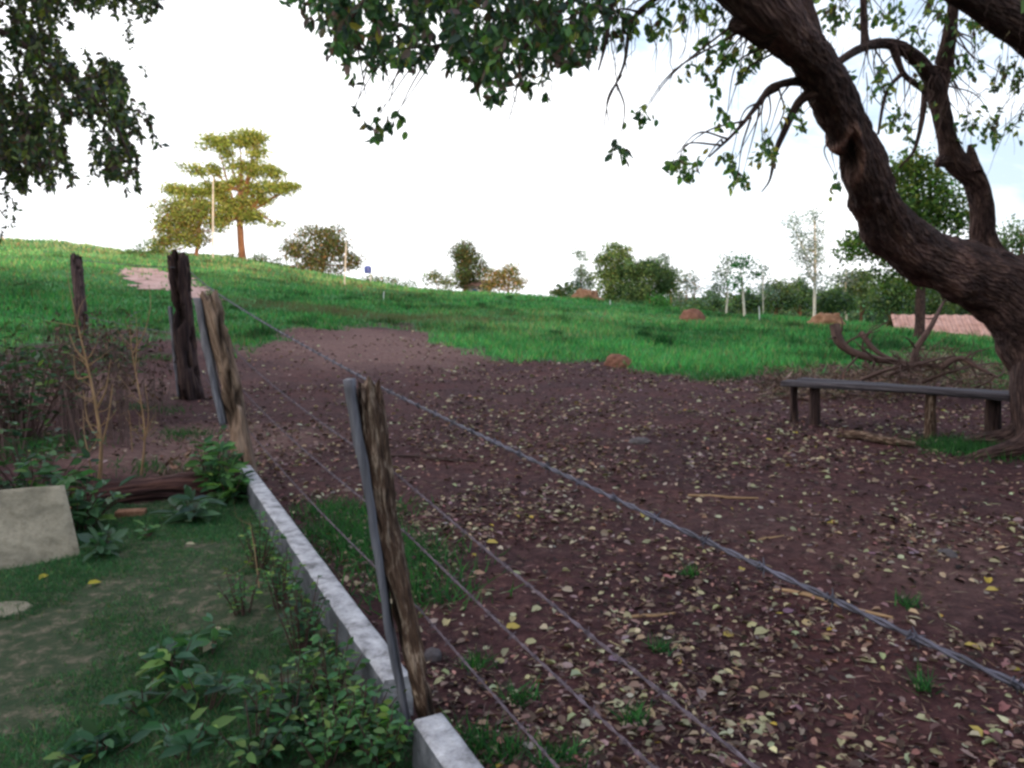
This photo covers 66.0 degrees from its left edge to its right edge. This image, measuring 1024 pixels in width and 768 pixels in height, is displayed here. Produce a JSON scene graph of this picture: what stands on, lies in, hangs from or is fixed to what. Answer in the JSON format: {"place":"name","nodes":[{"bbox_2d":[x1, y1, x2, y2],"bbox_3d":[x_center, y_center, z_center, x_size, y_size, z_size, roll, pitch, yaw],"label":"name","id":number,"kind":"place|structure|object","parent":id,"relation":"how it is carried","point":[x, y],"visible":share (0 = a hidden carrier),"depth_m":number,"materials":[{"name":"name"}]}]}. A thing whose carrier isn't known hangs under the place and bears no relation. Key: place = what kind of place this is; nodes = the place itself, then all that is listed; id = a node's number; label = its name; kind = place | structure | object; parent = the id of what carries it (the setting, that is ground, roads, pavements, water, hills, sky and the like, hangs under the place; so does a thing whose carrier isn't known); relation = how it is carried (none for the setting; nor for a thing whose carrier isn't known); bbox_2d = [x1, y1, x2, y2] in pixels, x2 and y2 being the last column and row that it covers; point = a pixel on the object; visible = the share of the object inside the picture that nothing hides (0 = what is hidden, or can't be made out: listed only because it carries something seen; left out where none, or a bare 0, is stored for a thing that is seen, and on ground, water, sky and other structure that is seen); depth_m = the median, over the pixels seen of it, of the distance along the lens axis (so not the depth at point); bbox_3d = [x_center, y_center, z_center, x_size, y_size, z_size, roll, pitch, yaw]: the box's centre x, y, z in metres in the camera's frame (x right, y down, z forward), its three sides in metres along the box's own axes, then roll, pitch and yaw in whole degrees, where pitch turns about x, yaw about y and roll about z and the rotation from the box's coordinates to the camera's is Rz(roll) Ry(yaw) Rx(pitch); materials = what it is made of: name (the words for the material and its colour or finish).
{"place":"outdoors","nodes":[
{"label":"outdoors","id":0,"kind":"place"},
{"bbox_2d":[119,267,222,299],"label":"path","id":1,"kind":"structure","parent":0,"point":[156,280],"depth_m":38.75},
{"bbox_2d":[0,239,1023,767],"bbox_3d":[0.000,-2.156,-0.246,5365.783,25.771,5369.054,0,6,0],"label":"ground","id":2,"kind":"structure","parent":0,"point":[16,669],"depth_m":5.06,"materials":[{"name":"soil"}]},
{"bbox_2d":[0,601,31,617],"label":"stone","id":3,"kind":"object","parent":2,"relation":"on","point":[4,605],"visible":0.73,"depth_m":4.01,"materials":[{"name":"stone"}]},
{"bbox_2d":[0,306,42,456],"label":"dry shrub","id":4,"kind":"object","parent":2,"relation":"on","point":[20,412],"visible":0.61,"depth_m":8.36,"materials":[{"name":"brown plant"}]},
{"bbox_2d":[0,458,80,487],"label":"leafy bush","id":5,"kind":"object","parent":2,"relation":"on","point":[47,467],"visible":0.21,"depth_m":5.63,"materials":[{"name":"green plant"}]},
{"bbox_2d":[0,485,80,569],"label":"concrete slab","id":6,"kind":"structure","parent":2,"relation":"on","point":[36,523],"depth_m":4.85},
{"bbox_2d":[0,415,101,489],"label":"leafy bush","id":7,"kind":"object","parent":2,"relation":"on","point":[24,464],"visible":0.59,"depth_m":5.89,"materials":[{"name":"green plant"}]},
{"bbox_2d":[0,310,101,440],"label":"leafy bush","id":8,"kind":"object","parent":2,"relation":"on","point":[36,372],"visible":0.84,"depth_m":8.17,"materials":[{"name":"brown plant"}]},
{"bbox_2d":[1,319,111,401],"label":"leafy bush","id":9,"kind":"object","parent":2,"relation":"on","point":[42,356],"visible":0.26,"depth_m":10.72,"materials":[{"name":"brown plant"}]},
{"bbox_2d":[36,307,110,449],"bbox_3d":[-5.278,-0.278,9.545,0.823,1.380,4.651,-3,7,-28],"label":"dry shrub","id":10,"kind":"object","parent":2,"relation":"on","point":[71,416],"visible":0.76,"depth_m":8.60,"materials":[{"name":"brown plant"}]},
{"bbox_2d":[70,252,89,364],"bbox_3d":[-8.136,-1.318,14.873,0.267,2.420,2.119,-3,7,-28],"label":"fence post","id":11,"kind":"object","parent":2,"relation":"on","point":[77,272],"visible":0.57,"depth_m":15.03,"materials":[{"name":"brown wood"}]},
{"bbox_2d":[46,275,118,479],"bbox_3d":[-3.568,-0.091,6.562,0.684,1.854,0.305,0,6,0],"label":"dead plant","id":12,"kind":"object","parent":2,"relation":"on","point":[99,434],"visible":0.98,"depth_m":6.59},
{"bbox_2d":[0,0,170,242],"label":"shade tree","id":13,"kind":"object","parent":2,"relation":"on","point":[31,148],"visible":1,"depth_m":7.16,"materials":[{"name":"green plant"}]},
{"bbox_2d":[35,469,136,530],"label":"leafy bush","id":14,"kind":"object","parent":2,"relation":"on","point":[79,505],"visible":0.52,"depth_m":5.35,"materials":[{"name":"green plant"}]},
{"bbox_2d":[43,718,151,767],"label":"broad leaved plant","id":15,"kind":"object","parent":2,"relation":"on","point":[92,738],"visible":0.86,"depth_m":2.73,"materials":[{"name":"green plant"}]},
{"bbox_2d":[76,523,128,562],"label":"leafy plant","id":16,"kind":"object","parent":2,"relation":"on","point":[105,546],"visible":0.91,"depth_m":4.79,"materials":[{"name":"green plant"}]},
{"bbox_2d":[80,306,142,446],"bbox_3d":[-4.874,-0.262,9.583,0.674,1.383,4.414,-3,7,-26],"label":"dry shrub","id":17,"kind":"object","parent":2,"relation":"on","point":[118,395],"visible":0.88,"depth_m":8.73,"materials":[{"name":"brown plant"}]},
{"bbox_2d":[77,304,162,386],"bbox_3d":[-6.283,-0.632,12.453,1.220,1.366,1.308,0,6,0],"label":"leafy bush","id":18,"kind":"object","parent":2,"relation":"on","point":[122,345],"visible":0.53,"depth_m":12.54,"materials":[{"name":"brown plant"}]},
{"bbox_2d":[115,508,146,517],"bbox_3d":[-2.763,0.942,5.718,0.200,0.060,0.090,-1,7,-11],"label":"brick","id":19,"kind":"object","parent":2,"relation":"on","point":[131,512],"visible":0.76,"depth_m":5.68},
{"bbox_2d":[111,287,158,474],"bbox_3d":[-3.229,-0.022,6.802,0.282,1.657,0.395,-5,8,-39],"label":"dead plant","id":20,"kind":"object","parent":2,"relation":"on","point":[144,444],"visible":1,"depth_m":6.80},
{"bbox_2d":[117,234,168,256],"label":"round shrub","id":21,"kind":"object","parent":2,"relation":"on","point":[131,252],"visible":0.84,"depth_m":62.62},
{"bbox_2d":[133,520,165,538],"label":"leafy plant","id":22,"kind":"object","parent":2,"relation":"on","point":[152,530],"visible":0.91,"depth_m":5.19,"materials":[{"name":"green plant"}]},
{"bbox_2d":[99,672,199,717],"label":"broad leaved plant","id":23,"kind":"object","parent":2,"relation":"on","point":[120,699],"visible":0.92,"depth_m":3.02,"materials":[{"name":"green plant"}]},
{"bbox_2d":[66,472,239,505],"bbox_3d":[-2.831,0.840,6.126,1.368,0.263,0.233,-3,7,-23],"label":"fallen log","id":24,"kind":"object","parent":2,"relation":"on","point":[156,488],"visible":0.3,"depth_m":6.08,"materials":[{"name":"brown wood"}]},
{"bbox_2d":[130,332,177,427],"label":"dry shrub","id":25,"kind":"object","parent":2,"relation":"on","point":[150,392],"visible":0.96,"depth_m":10.19,"materials":[{"name":"brown plant"}]},
{"bbox_2d":[134,634,202,676],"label":"broad leaved plant","id":26,"kind":"object","parent":2,"relation":"on","point":[161,658],"visible":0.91,"depth_m":3.32,"materials":[{"name":"green plant"}]},
{"bbox_2d":[167,249,204,400],"bbox_3d":[-5.016,-0.791,12.083,0.390,2.540,0.724,-6,9,-44],"label":"fence post","id":27,"kind":"object","parent":2,"relation":"on","point":[189,386],"visible":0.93,"depth_m":11.99,"materials":[{"name":"brown wood"}]},
{"bbox_2d":[194,308,760,767],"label":"barbed wire","id":28,"kind":"object","parent":27,"relation":"attached to","point":[648,682],"visible":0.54,"depth_m":1.80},
{"bbox_2d":[189,271,1023,694],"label":"barbed wire","id":29,"kind":"object","parent":27,"relation":"attached to","point":[957,657],"visible":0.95,"depth_m":1.28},
{"bbox_2d":[139,188,232,255],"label":"leafy tree","id":30,"kind":"object","parent":2,"relation":"on","point":[189,219],"visible":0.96,"depth_m":67.44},
{"bbox_2d":[147,485,226,523],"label":"leafy plant","id":31,"kind":"object","parent":2,"relation":"on","point":[181,513],"visible":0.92,"depth_m":5.55,"materials":[{"name":"green plant"}]},
{"bbox_2d":[153,430,220,475],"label":"dry shrub","id":32,"kind":"object","parent":2,"relation":"on","point":[174,467],"visible":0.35,"depth_m":6.81,"materials":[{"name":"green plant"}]},
{"bbox_2d":[141,707,235,760],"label":"broad leaved plant","id":33,"kind":"object","parent":2,"relation":"on","point":[177,741],"visible":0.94,"depth_m":2.73,"materials":[{"name":"green plant"}]},
{"bbox_2d":[162,664,249,710],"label":"broad leaved plant","id":34,"kind":"object","parent":2,"relation":"on","point":[177,679],"visible":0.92,"depth_m":3.07,"materials":[{"name":"green plant"}]},
{"bbox_2d":[0,492,413,767],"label":"lawn grass","id":35,"kind":"structure","parent":2,"relation":"on","point":[92,559],"depth_m":3.63,"materials":[{"name":"plant"}]},
{"bbox_2d":[183,613,231,654],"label":"broad leaved plant","id":36,"kind":"object","parent":2,"relation":"on","point":[214,632],"visible":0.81,"depth_m":3.53,"materials":[{"name":"green plant"}]},
{"bbox_2d":[183,425,244,497],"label":"leafy plant","id":37,"kind":"object","parent":2,"relation":"on","point":[211,455],"visible":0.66,"depth_m":6.15,"materials":[{"name":"green plant"}]},
{"bbox_2d":[193,289,257,474],"bbox_3d":[-2.429,0.107,6.758,0.564,1.829,0.233,2,7,20],"label":"fence post","id":38,"kind":"object","parent":2,"relation":"on","point":[217,348],"visible":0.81,"depth_m":6.72,"materials":[{"name":"brown wood"}]},
{"bbox_2d":[200,369,558,767],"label":"barbed wire","id":39,"kind":"object","parent":38,"relation":"attached to","point":[521,726],"visible":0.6,"depth_m":2.58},
{"bbox_2d":[197,337,656,767],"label":"barbed wire","id":40,"kind":"object","parent":38,"relation":"attached to","point":[625,741],"visible":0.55,"depth_m":2.14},
{"bbox_2d":[199,457,253,504],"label":"leafy plant","id":41,"kind":"object","parent":2,"relation":"on","point":[233,490],"visible":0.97,"depth_m":6.05,"materials":[{"name":"green plant"}]},
{"bbox_2d":[157,123,304,258],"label":"spreading tree","id":42,"kind":"object","parent":2,"relation":"on","point":[247,189],"visible":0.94,"depth_m":71.65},
{"bbox_2d":[214,566,264,615],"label":"leafy weed","id":43,"kind":"object","parent":2,"relation":"on","point":[238,586],"visible":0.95,"depth_m":3.94,"materials":[{"name":"green plant"}]},
{"bbox_2d":[204,684,302,767],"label":"leafy weed","id":44,"kind":"object","parent":2,"relation":"on","point":[264,749],"visible":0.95,"depth_m":2.68,"materials":[{"name":"green plant"}]},
{"bbox_2d":[221,250,291,264],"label":"leafy shrub","id":45,"kind":"object","parent":2,"relation":"on","point":[256,256],"visible":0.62,"depth_m":70.50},
{"bbox_2d":[232,510,286,570],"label":"leafy weed","id":46,"kind":"object","parent":2,"relation":"on","point":[263,553],"visible":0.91,"depth_m":4.59,"materials":[{"name":"green plant"}]},
{"bbox_2d":[227,650,325,743],"bbox_3d":[-0.859,1.161,2.885,0.289,0.314,0.368,2,7,15],"label":"leafy weed","id":47,"kind":"object","parent":2,"relation":"on","point":[297,695],"visible":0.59,"depth_m":2.87,"materials":[{"name":"green plant"}]},
{"bbox_2d":[259,546,305,609],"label":"leafy weed","id":48,"kind":"object","parent":2,"relation":"on","point":[273,581],"visible":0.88,"depth_m":4.02,"materials":[{"name":"green plant"}]},
{"bbox_2d":[265,574,329,654],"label":"leafy weed","id":49,"kind":"object","parent":2,"relation":"on","point":[303,641],"visible":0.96,"depth_m":3.51,"materials":[{"name":"green plant"}]},
{"bbox_2d":[270,219,367,275],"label":"bushy tree","id":50,"kind":"object","parent":2,"relation":"on","point":[330,247],"visible":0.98,"depth_m":68.76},
{"bbox_2d":[237,465,412,715],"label":"concrete kerb","id":51,"kind":"structure","parent":2,"relation":"on","point":[369,642],"depth_m":3.78,"materials":[{"name":"concrete"}]},
{"bbox_2d":[282,690,368,767],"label":"leafy weed","id":52,"kind":"object","parent":2,"relation":"on","point":[333,742],"visible":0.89,"depth_m":2.69,"materials":[{"name":"green plant"}]},
{"bbox_2d":[286,620,370,712],"bbox_3d":[-0.723,1.104,3.075,0.274,0.380,0.316,3,7,23],"label":"leafy weed","id":53,"kind":"object","parent":2,"relation":"on","point":[330,678],"visible":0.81,"depth_m":3.08,"materials":[{"name":"green plant"}]},
{"bbox_2d":[323,675,407,749],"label":"leafy weed","id":54,"kind":"object","parent":2,"relation":"on","point":[382,706],"visible":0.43,"depth_m":2.80,"materials":[{"name":"green plant"}]},
{"bbox_2d":[346,703,415,767],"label":"leafy weed","id":55,"kind":"object","parent":2,"relation":"on","point":[389,744],"visible":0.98,"depth_m":2.65,"materials":[{"name":"green plant"}]},
{"bbox_2d":[361,273,406,286],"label":"leafy shrub","id":56,"kind":"object","parent":2,"relation":"on","point":[393,280],"visible":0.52,"depth_m":66.66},
{"bbox_2d":[343,375,435,744],"bbox_3d":[-0.406,0.695,2.807,0.338,1.459,0.117,-1,7,-4],"label":"fence post","id":57,"kind":"object","parent":2,"relation":"on","point":[368,420],"visible":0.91,"depth_m":2.75,"materials":[{"name":"brown wood"}]},
{"bbox_2d":[424,647,441,662],"bbox_3d":[-0.356,1.206,3.496,0.094,0.072,0.088,0,6,0],"label":"stone","id":58,"kind":"object","parent":2,"relation":"on","point":[433,654],"visible":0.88,"depth_m":3.47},
{"bbox_2d":[391,454,476,461],"bbox_3d":[-0.776,0.731,7.729,0.914,0.048,0.081,2,7,20],"label":"fallen stick","id":59,"kind":"object","parent":2,"relation":"on","point":[426,457],"visible":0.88,"depth_m":7.72,"materials":[{"name":"brown wood"}]},
{"bbox_2d":[415,267,458,290],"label":"bushy tree","id":60,"kind":"object","parent":2,"relation":"on","point":[434,276],"visible":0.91,"depth_m":83.07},
{"bbox_2d":[412,713,483,767],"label":"concrete kerb","id":61,"kind":"structure","parent":2,"relation":"on","point":[438,742],"depth_m":2.56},
{"bbox_2d":[444,230,495,290],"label":"round tree","id":62,"kind":"object","parent":2,"relation":"on","point":[464,258],"visible":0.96,"depth_m":84.80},
{"bbox_2d":[0,236,1008,389],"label":"grass","id":63,"kind":"structure","parent":2,"relation":"on","point":[809,351],"depth_m":28.78,"materials":[{"name":"plant"}]},
{"bbox_2d":[476,257,532,293],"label":"bushy tree","id":64,"kind":"object","parent":2,"relation":"on","point":[501,275],"visible":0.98,"depth_m":79.41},
{"bbox_2d":[0,350,1023,767],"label":"weeds","id":65,"kind":"object","parent":2,"relation":"on","point":[942,444],"visible":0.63,"depth_m":4.63,"materials":[{"name":"green plant"}]},
{"bbox_2d":[0,323,1023,767],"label":"leaf litter","id":66,"kind":"object","parent":2,"relation":"on","point":[528,719],"visible":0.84,"depth_m":4.22,"materials":[{"name":"plant"}]},
{"bbox_2d":[544,280,577,297],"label":"bushy tree","id":67,"kind":"object","parent":2,"relation":"on","point":[560,290],"visible":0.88,"depth_m":87.23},
{"bbox_2d":[563,247,597,294],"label":"slender tree","id":68,"kind":"object","parent":2,"relation":"on","point":[583,284],"visible":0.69,"depth_m":91.08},
{"bbox_2d":[569,288,604,300],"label":"soil heap","id":69,"kind":"object","parent":2,"relation":"on","point":[583,293],"visible":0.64,"depth_m":56.95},
{"bbox_2d":[580,238,647,301],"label":"cone tree","id":70,"kind":"object","parent":2,"relation":"on","point":[609,261],"visible":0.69,"depth_m":78.57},
{"bbox_2d":[604,354,631,367],"bbox_3d":[2.276,-0.464,16.912,0.627,0.369,0.625,0,6,0],"label":"earth mound","id":71,"kind":"object","parent":2,"relation":"on","point":[612,360],"visible":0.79,"depth_m":16.76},
{"bbox_2d":[609,253,688,302],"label":"round tree","id":72,"kind":"object","parent":2,"relation":"on","point":[659,276],"visible":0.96,"depth_m":75.85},
{"bbox_2d":[278,0,1023,458],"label":"tree","id":73,"kind":"object","parent":2,"relation":"on","point":[978,274],"visible":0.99,"depth_m":5.56,"materials":[{"name":"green plant"}]},
{"bbox_2d":[640,291,679,309],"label":"leafy shrub","id":74,"kind":"object","parent":2,"relation":"on","point":[652,300],"visible":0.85,"depth_m":44.90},
{"bbox_2d":[676,269,700,305],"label":"slender tree","id":75,"kind":"object","parent":2,"relation":"on","point":[686,282],"visible":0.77,"depth_m":71.99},
{"bbox_2d":[679,308,705,321],"bbox_3d":[8.144,-2.982,35.543,1.089,0.866,1.181,-6,9,-44],"label":"termite mound","id":76,"kind":"object","parent":2,"relation":"on","point":[691,313],"visible":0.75,"depth_m":35.27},
{"bbox_2d":[673,294,717,310],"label":"leafy tree","id":77,"kind":"object","parent":2,"relation":"on","point":[694,304],"visible":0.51,"depth_m":65.91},
{"bbox_2d":[699,249,739,312],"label":"slender tree","id":78,"kind":"object","parent":2,"relation":"on","point":[721,275],"visible":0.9,"depth_m":57.71,"materials":[{"name":"green plant"}]},
{"bbox_2d":[717,252,769,315],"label":"white trunk sapling","id":79,"kind":"object","parent":2,"relation":"on","point":[739,278],"visible":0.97,"depth_m":47.68,"materials":[{"name":"green plant"}]},
{"bbox_2d":[725,286,774,313],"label":"leafy tree","id":80,"kind":"object","parent":2,"relation":"on","point":[751,304],"visible":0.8,"depth_m":62.83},
{"bbox_2d":[549,281,968,325],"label":"distant wood","id":81,"kind":"object","parent":2,"relation":"on","point":[853,316],"visible":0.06,"depth_m":149.17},
{"bbox_2d":[745,257,792,312],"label":"slender tree","id":82,"kind":"object","parent":2,"relation":"on","point":[765,289],"visible":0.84,"depth_m":60.79,"materials":[{"name":"green plant"}]},
{"bbox_2d":[751,276,807,315],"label":"leafy tree","id":83,"kind":"object","parent":2,"relation":"on","point":[787,297],"visible":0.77,"depth_m":68.35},
{"bbox_2d":[783,273,819,315],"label":"leafy tree","id":84,"kind":"object","parent":2,"relation":"on","point":[804,288],"visible":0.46,"depth_m":74.60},
{"bbox_2d":[781,204,834,316],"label":"poplar tree","id":85,"kind":"object","parent":2,"relation":"on","point":[812,261],"visible":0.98,"depth_m":57.70,"materials":[{"name":"green plant"}]},
{"bbox_2d":[807,312,845,324],"bbox_3d":[15.558,-3.015,38.956,1.732,1.057,1.858,0,6,0],"label":"soil heap","id":86,"kind":"object","parent":2,"relation":"on","point":[825,318],"visible":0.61,"depth_m":38.48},
{"bbox_2d":[800,278,862,316],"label":"leafy tree","id":87,"kind":"object","parent":2,"relation":"on","point":[834,300],"visible":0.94,"depth_m":64.30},
{"bbox_2d":[782,588,892,617],"bbox_3d":[1.675,1.136,4.088,0.556,0.031,0.052,6,9,42],"label":"fallen stick","id":88,"kind":"object","parent":2,"relation":"on","point":[822,599],"visible":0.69,"depth_m":4.14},
{"bbox_2d":[822,252,877,319],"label":"slender tree","id":89,"kind":"object","parent":2,"relation":"on","point":[840,277],"visible":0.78,"depth_m":69.74,"materials":[{"name":"green plant"}]},
{"bbox_2d":[832,267,883,322],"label":"leafy tree","id":90,"kind":"object","parent":2,"relation":"on","point":[861,290],"visible":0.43,"depth_m":69.66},
{"bbox_2d":[751,345,1008,401],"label":"brush litter","id":91,"kind":"object","parent":2,"relation":"on","point":[856,375],"visible":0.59,"depth_m":13.20,"materials":[{"name":"brown plant"}]},
{"bbox_2d":[828,317,938,379],"bbox_3d":[5.727,-0.542,12.318,1.614,1.006,0.752,0,6,0],"label":"dead branch","id":92,"kind":"object","parent":91,"relation":"on","point":[836,329],"visible":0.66,"depth_m":12.25,"materials":[{"name":"wood"}]},
{"bbox_2d":[858,318,926,378],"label":"dead branch","id":93,"kind":"object","parent":91,"relation":"on","point":[869,344],"visible":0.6,"depth_m":12.46,"materials":[{"name":"wood"}]},
{"bbox_2d":[899,298,946,372],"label":"dead branch","id":94,"kind":"object","parent":91,"relation":"on","point":[921,341],"visible":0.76,"depth_m":11.97,"materials":[{"name":"wood"}]},
{"bbox_2d":[844,430,915,446],"bbox_3d":[3.966,0.592,8.526,0.134,0.110,0.775,-5,8,-36],"label":"fallen stick","id":95,"kind":"object","parent":2,"relation":"on","point":[872,437],"visible":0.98,"depth_m":8.49,"materials":[{"name":"brown wood"}]},
{"bbox_2d":[855,273,927,320],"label":"leafy tree","id":96,"kind":"object","parent":2,"relation":"on","point":[893,304],"visible":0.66,"depth_m":59.87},
{"bbox_2d":[780,377,1009,438],"bbox_3d":[4.441,0.309,9.177,2.524,0.620,0.491,6,9,41],"label":"plank bench","id":97,"kind":"object","parent":2,"relation":"on","point":[993,411],"visible":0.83,"depth_m":8.85,"materials":[{"name":"grey wood"}]},
{"bbox_2d":[828,139,968,337],"bbox_3d":[15.129,-5.359,30.185,6.222,7.788,3.688,0,6,0],"label":"shade tree","id":98,"kind":"object","parent":2,"relation":"on","point":[911,171],"visible":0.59,"depth_m":29.92,"materials":[{"name":"green plant"}]},
{"bbox_2d":[866,342,976,386],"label":"dead branch","id":99,"kind":"object","parent":2,"relation":"on","point":[904,368],"visible":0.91,"depth_m":11.49,"materials":[{"name":"wood"}]},
{"bbox_2d":[860,329,957,392],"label":"dead branch","id":100,"kind":"object","parent":99,"relation":"on","point":[874,374],"visible":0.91,"depth_m":11.51,"materials":[{"name":"wood"}]},
{"bbox_2d":[930,345,1004,388],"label":"dead branch","id":101,"kind":"object","parent":99,"relation":"on","point":[949,362],"visible":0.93,"depth_m":11.29,"materials":[{"name":"wood"}]},
{"bbox_2d":[907,288,963,314],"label":"leafy tree","id":102,"kind":"object","parent":2,"relation":"on","point":[932,306],"visible":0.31,"depth_m":64.51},
{"bbox_2d":[887,314,992,337],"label":"tile roofed shed","id":103,"kind":"structure","parent":2,"relation":"on","point":[952,323],"depth_m":41.04,"materials":[{"name":"tile"}]},
{"bbox_2d":[896,326,985,400],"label":"dead branch","id":104,"kind":"object","parent":2,"relation":"on","point":[932,378],"visible":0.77,"depth_m":11.49,"materials":[{"name":"wood"}]},
{"bbox_2d":[996,213,1023,254],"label":"leafy tree","id":105,"kind":"object","parent":2,"relation":"on","point":[1018,238],"visible":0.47,"depth_m":33.47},
{"bbox_2d":[0,0,1023,296],"label":"sky","id":106,"kind":"structure","parent":0,"point":[212,65],"materials":[{"name":"white"}]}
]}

